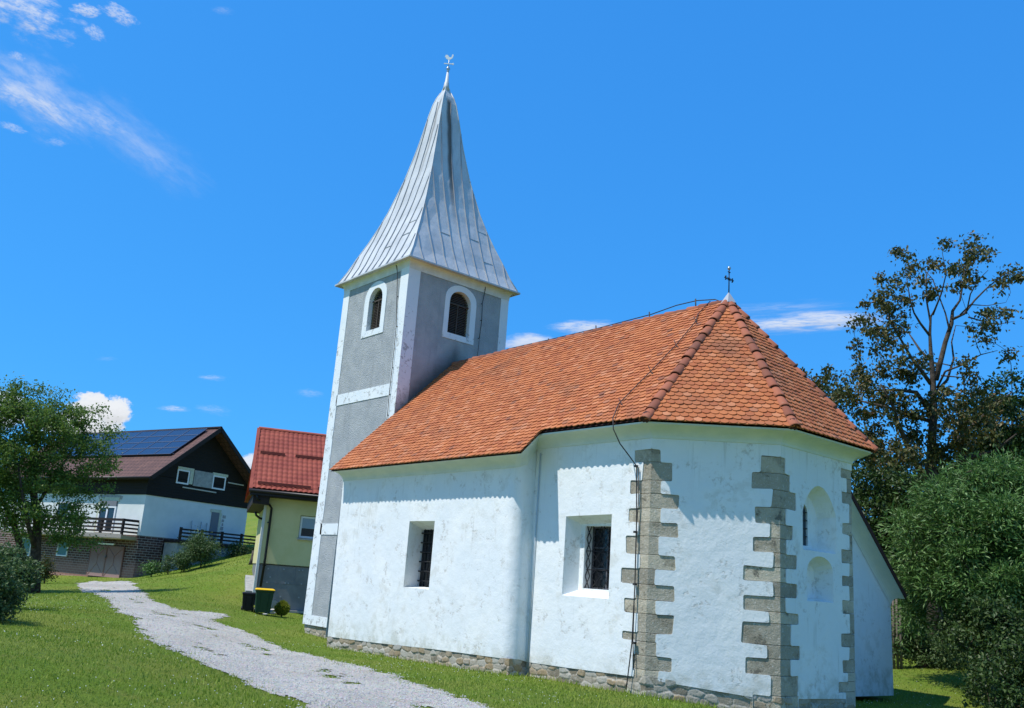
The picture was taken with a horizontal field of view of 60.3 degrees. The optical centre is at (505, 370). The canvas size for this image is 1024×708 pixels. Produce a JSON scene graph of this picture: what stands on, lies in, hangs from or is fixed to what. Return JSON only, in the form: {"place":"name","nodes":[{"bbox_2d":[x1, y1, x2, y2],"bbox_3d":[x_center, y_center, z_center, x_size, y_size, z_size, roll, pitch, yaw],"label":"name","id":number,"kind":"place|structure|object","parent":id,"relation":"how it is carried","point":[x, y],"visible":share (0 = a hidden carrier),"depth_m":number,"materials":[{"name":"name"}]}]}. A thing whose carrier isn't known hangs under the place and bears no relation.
{"place":"outdoors","nodes":[
{"label":"outdoors","id":0,"kind":"place"},
{"bbox_2d":[77,581,488,707],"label":"gravel path","id":1,"kind":"structure","parent":0,"point":[100,586],"depth_m":15.59,"materials":[{"name":"grey gravel"}]},
{"bbox_2d":[0,513,997,707],"bbox_3d":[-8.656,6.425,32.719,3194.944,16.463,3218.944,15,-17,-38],"label":"ground","id":2,"kind":"structure","parent":0,"point":[251,524],"depth_m":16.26,"materials":[{"name":"green plant"}]},
{"bbox_2d":[0,542,47,624],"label":"shrub","id":3,"kind":"object","parent":2,"relation":"on","point":[17,574],"visible":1,"depth_m":16.54,"materials":[{"name":"green plant"}]},
{"bbox_2d":[41,551,62,583],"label":"shrub","id":4,"kind":"object","parent":2,"relation":"on","point":[47,571],"visible":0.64,"depth_m":43.44,"materials":[{"name":"green plant"}]},
{"bbox_2d":[0,371,131,592],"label":"tree","id":5,"kind":"object","parent":2,"relation":"on","point":[37,420],"visible":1,"depth_m":36.09,"materials":[{"name":"green plant"}]},
{"bbox_2d":[0,426,255,577],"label":"house","id":6,"kind":"structure","parent":2,"relation":"on","point":[172,485],"depth_m":52.82,"materials":[{"name":"white brick"}]},
{"bbox_2d":[22,538,30,555],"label":"basement window","id":7,"kind":"structure","parent":6,"relation":"in","point":[26,546],"depth_m":55.66,"materials":[{"name":"white"}]},
{"bbox_2d":[56,541,68,556],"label":"basement window","id":8,"kind":"structure","parent":6,"relation":"in","point":[62,551],"depth_m":53.57,"materials":[{"name":"white glass"}]},
{"bbox_2d":[57,502,69,522],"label":"window","id":9,"kind":"structure","parent":6,"relation":"in","point":[60,502],"depth_m":54.69,"materials":[{"name":"white"}]},
{"bbox_2d":[86,545,124,577],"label":"garage door","id":10,"kind":"structure","parent":6,"relation":"in","point":[109,564],"depth_m":50.98,"materials":[{"name":"brown metal"}]},
{"bbox_2d":[95,506,116,532],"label":"balcony door","id":11,"kind":"structure","parent":6,"relation":"in","point":[111,513],"depth_m":51.91,"materials":[{"name":"white"}]},
{"bbox_2d":[158,544,163,570],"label":"cellar door","id":12,"kind":"structure","parent":6,"relation":"in","point":[163,544],"depth_m":51.13,"materials":[{"name":"brown wood"}]},
{"bbox_2d":[176,469,189,484],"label":"gable window","id":13,"kind":"structure","parent":6,"relation":"in","point":[187,483],"depth_m":52.62,"materials":[{"name":"white"}]},
{"bbox_2d":[209,512,219,540],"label":"side door","id":14,"kind":"structure","parent":6,"relation":"in","point":[215,516],"depth_m":54.36,"materials":[{"name":"grey"}]},
{"bbox_2d":[211,475,225,490],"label":"gable window","id":15,"kind":"structure","parent":6,"relation":"in","point":[223,489],"depth_m":54.84,"materials":[{"name":"white"}]},
{"bbox_2d":[137,560,168,576],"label":"shrub","id":16,"kind":"object","parent":2,"relation":"on","point":[152,567],"visible":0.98,"depth_m":47.12,"materials":[{"name":"green plant"}]},
{"bbox_2d":[157,554,175,574],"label":"shrub","id":17,"kind":"object","parent":2,"relation":"on","point":[166,567],"visible":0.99,"depth_m":47.46,"materials":[{"name":"green plant"}]},
{"bbox_2d":[170,548,197,572],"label":"shrub","id":18,"kind":"object","parent":2,"relation":"on","point":[182,562],"visible":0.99,"depth_m":47.60,"materials":[{"name":"green plant"}]},
{"bbox_2d":[174,524,226,567],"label":"shrub","id":19,"kind":"object","parent":2,"relation":"on","point":[202,550],"visible":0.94,"depth_m":48.44,"materials":[{"name":"green plant"}]},
{"bbox_2d":[220,538,254,557],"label":"shrub","id":20,"kind":"object","parent":2,"relation":"on","point":[237,549],"visible":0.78,"depth_m":52.46,"materials":[{"name":"green plant"}]},
{"bbox_2d":[241,592,255,611],"bbox_3d":[-9.593,8.633,32.785,0.516,0.713,0.582,8,-14,-16],"label":"wheelie bin","id":21,"kind":"object","parent":2,"relation":"on","point":[248,599],"visible":0.86,"depth_m":32.57,"materials":[{"name":"black plastic"}]},
{"bbox_2d":[245,575,253,591],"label":"kerb wall","id":22,"kind":"structure","parent":2,"relation":"on","point":[249,581],"depth_m":38.17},
{"bbox_2d":[248,550,253,564],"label":"post","id":23,"kind":"object","parent":2,"relation":"on","point":[251,561],"visible":0.11,"depth_m":44.81,"materials":[{"name":"white"}]},
{"bbox_2d":[253,588,274,613],"bbox_3d":[-8.909,8.486,32.370,0.696,0.904,0.779,8,-14,-16],"label":"wheelie bin","id":24,"kind":"object","parent":2,"relation":"on","point":[263,599],"visible":0.98,"depth_m":32.08,"materials":[{"name":"green plastic"}]},
{"bbox_2d":[270,599,277,613],"bbox_3d":[-9.024,9.090,33.941,0.574,0.570,0.524,8,-14,-16],"label":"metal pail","id":25,"kind":"object","parent":2,"relation":"on","point":[274,602],"visible":0.25,"depth_m":33.73,"materials":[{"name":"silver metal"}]},
{"bbox_2d":[274,600,289,615],"bbox_3d":[-8.335,8.870,32.836,0.660,0.638,0.634,15,-17,-38],"label":"conifer shrub","id":26,"kind":"object","parent":2,"relation":"on","point":[281,608],"visible":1,"depth_m":32.69,"materials":[{"name":"green plant"}]},
{"bbox_2d":[245,426,325,612],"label":"house","id":27,"kind":"structure","parent":2,"relation":"on","point":[282,493],"depth_m":36.52,"materials":[{"name":"yellow"}]},
{"bbox_2d":[297,516,315,540],"bbox_3d":[-8.001,6.631,36.792,1.350,0.976,0.260,8,-14,-16],"label":"window","id":28,"kind":"structure","parent":27,"relation":"in","point":[307,524],"depth_m":36.76,"materials":[{"name":"white glass"}]},
{"bbox_2d":[4,595,960,707],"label":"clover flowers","id":29,"kind":"object","parent":2,"relation":"on","point":[341,648],"visible":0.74,"depth_m":15.19,"materials":[{"name":"white plant"}]},
{"bbox_2d":[302,54,906,707],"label":"church","id":30,"kind":"structure","parent":2,"relation":"on","point":[666,504],"depth_m":19.04,"materials":[{"name":"paint"}]},
{"bbox_2d":[370,290,382,328],"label":"bell window","id":31,"kind":"structure","parent":30,"relation":"in","point":[377,312],"depth_m":28.66,"materials":[{"name":"black wood"}]},
{"bbox_2d":[417,529,433,586],"bbox_3d":[-1.820,4.646,21.752,0.111,1.439,1.043,15,-17,-38],"label":"nave window","id":32,"kind":"structure","parent":30,"relation":"in","point":[427,542],"depth_m":21.95,"materials":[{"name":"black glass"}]},
{"bbox_2d":[447,293,468,336],"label":"bell window","id":33,"kind":"structure","parent":30,"relation":"in","point":[457,309],"depth_m":28.55,"materials":[{"name":"black wood"}]},
{"bbox_2d":[584,526,610,589],"bbox_3d":[2.043,3.861,18.106,0.245,1.308,0.927,15,-17,-38],"label":"choir window","id":34,"kind":"structure","parent":30,"relation":"in","point":[601,543],"depth_m":18.27,"materials":[{"name":"black glass"}]},
{"bbox_2d":[803,507,806,545],"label":"slit window","id":35,"kind":"structure","parent":30,"relation":"in","point":[804,513],"depth_m":17.63,"materials":[{"name":"black glass"}]},
{"bbox_2d":[817,377,943,642],"bbox_3d":[15.894,5.946,38.015,7.813,12.690,9.790,15,-17,-38],"label":"tree","id":36,"kind":"object","parent":2,"relation":"on","point":[889,480],"visible":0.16,"depth_m":35.96,"materials":[{"name":"green plant"}]},
{"bbox_2d":[892,600,895,668],"bbox_3d":[11.460,7.757,26.056,0.080,2.266,0.090,15,-17,-38],"label":"wooden stake","id":37,"kind":"object","parent":2,"relation":"on","point":[893,637],"visible":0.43,"depth_m":26.02,"materials":[{"name":"brown wood"}]},
{"bbox_2d":[895,599,898,668],"bbox_3d":[11.542,7.830,26.000,0.078,2.090,0.084,15,-17,-38],"label":"wooden stake","id":38,"kind":"object","parent":2,"relation":"on","point":[897,655],"visible":0.65,"depth_m":25.91,"materials":[{"name":"brown wood"}]},
{"bbox_2d":[899,607,902,668],"bbox_3d":[11.621,7.919,25.942,0.078,1.882,0.080,15,-17,-38],"label":"wooden stake","id":39,"kind":"object","parent":2,"relation":"on","point":[901,657],"visible":0.46,"depth_m":25.86,"materials":[{"name":"brown wood"}]},
{"bbox_2d":[797,230,1023,650],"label":"tree","id":40,"kind":"object","parent":2,"relation":"on","point":[935,453],"visible":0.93,"depth_m":29.98,"materials":[{"name":"green plant"}]},
{"bbox_2d":[891,604,975,669],"bbox_3d":[12.476,8.045,26.109,3.111,2.149,2.249,-3,-15,27],"label":"shrub","id":41,"kind":"object","parent":2,"relation":"on","point":[920,656],"visible":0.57,"depth_m":25.81,"materials":[{"name":"green plant"}]},
{"bbox_2d":[877,460,1008,654],"bbox_3d":[18.201,7.612,34.207,8.881,8.732,8.826,15,-17,-38],"label":"tree","id":42,"kind":"object","parent":2,"relation":"on","point":[943,611],"visible":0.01,"depth_m":34.42,"materials":[{"name":"green plant"}]},
{"bbox_2d":[872,444,1023,694],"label":"tree","id":43,"kind":"object","parent":2,"relation":"on","point":[977,539],"visible":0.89,"depth_m":22.86,"materials":[{"name":"green plant"}]},
{"bbox_2d":[910,577,1023,707],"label":"shrub","id":44,"kind":"object","parent":2,"relation":"on","point":[999,666],"visible":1,"depth_m":20.01,"materials":[{"name":"green plant"}]},
{"bbox_2d":[917,366,1023,649],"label":"tree","id":45,"kind":"object","parent":2,"relation":"on","point":[1009,411],"visible":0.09,"depth_m":31.86,"materials":[{"name":"green plant"}]},
{"bbox_2d":[0,0,1023,516],"label":"sky","id":46,"kind":"structure","parent":0,"point":[188,188],"materials":[{"name":"blue"}]}
]}

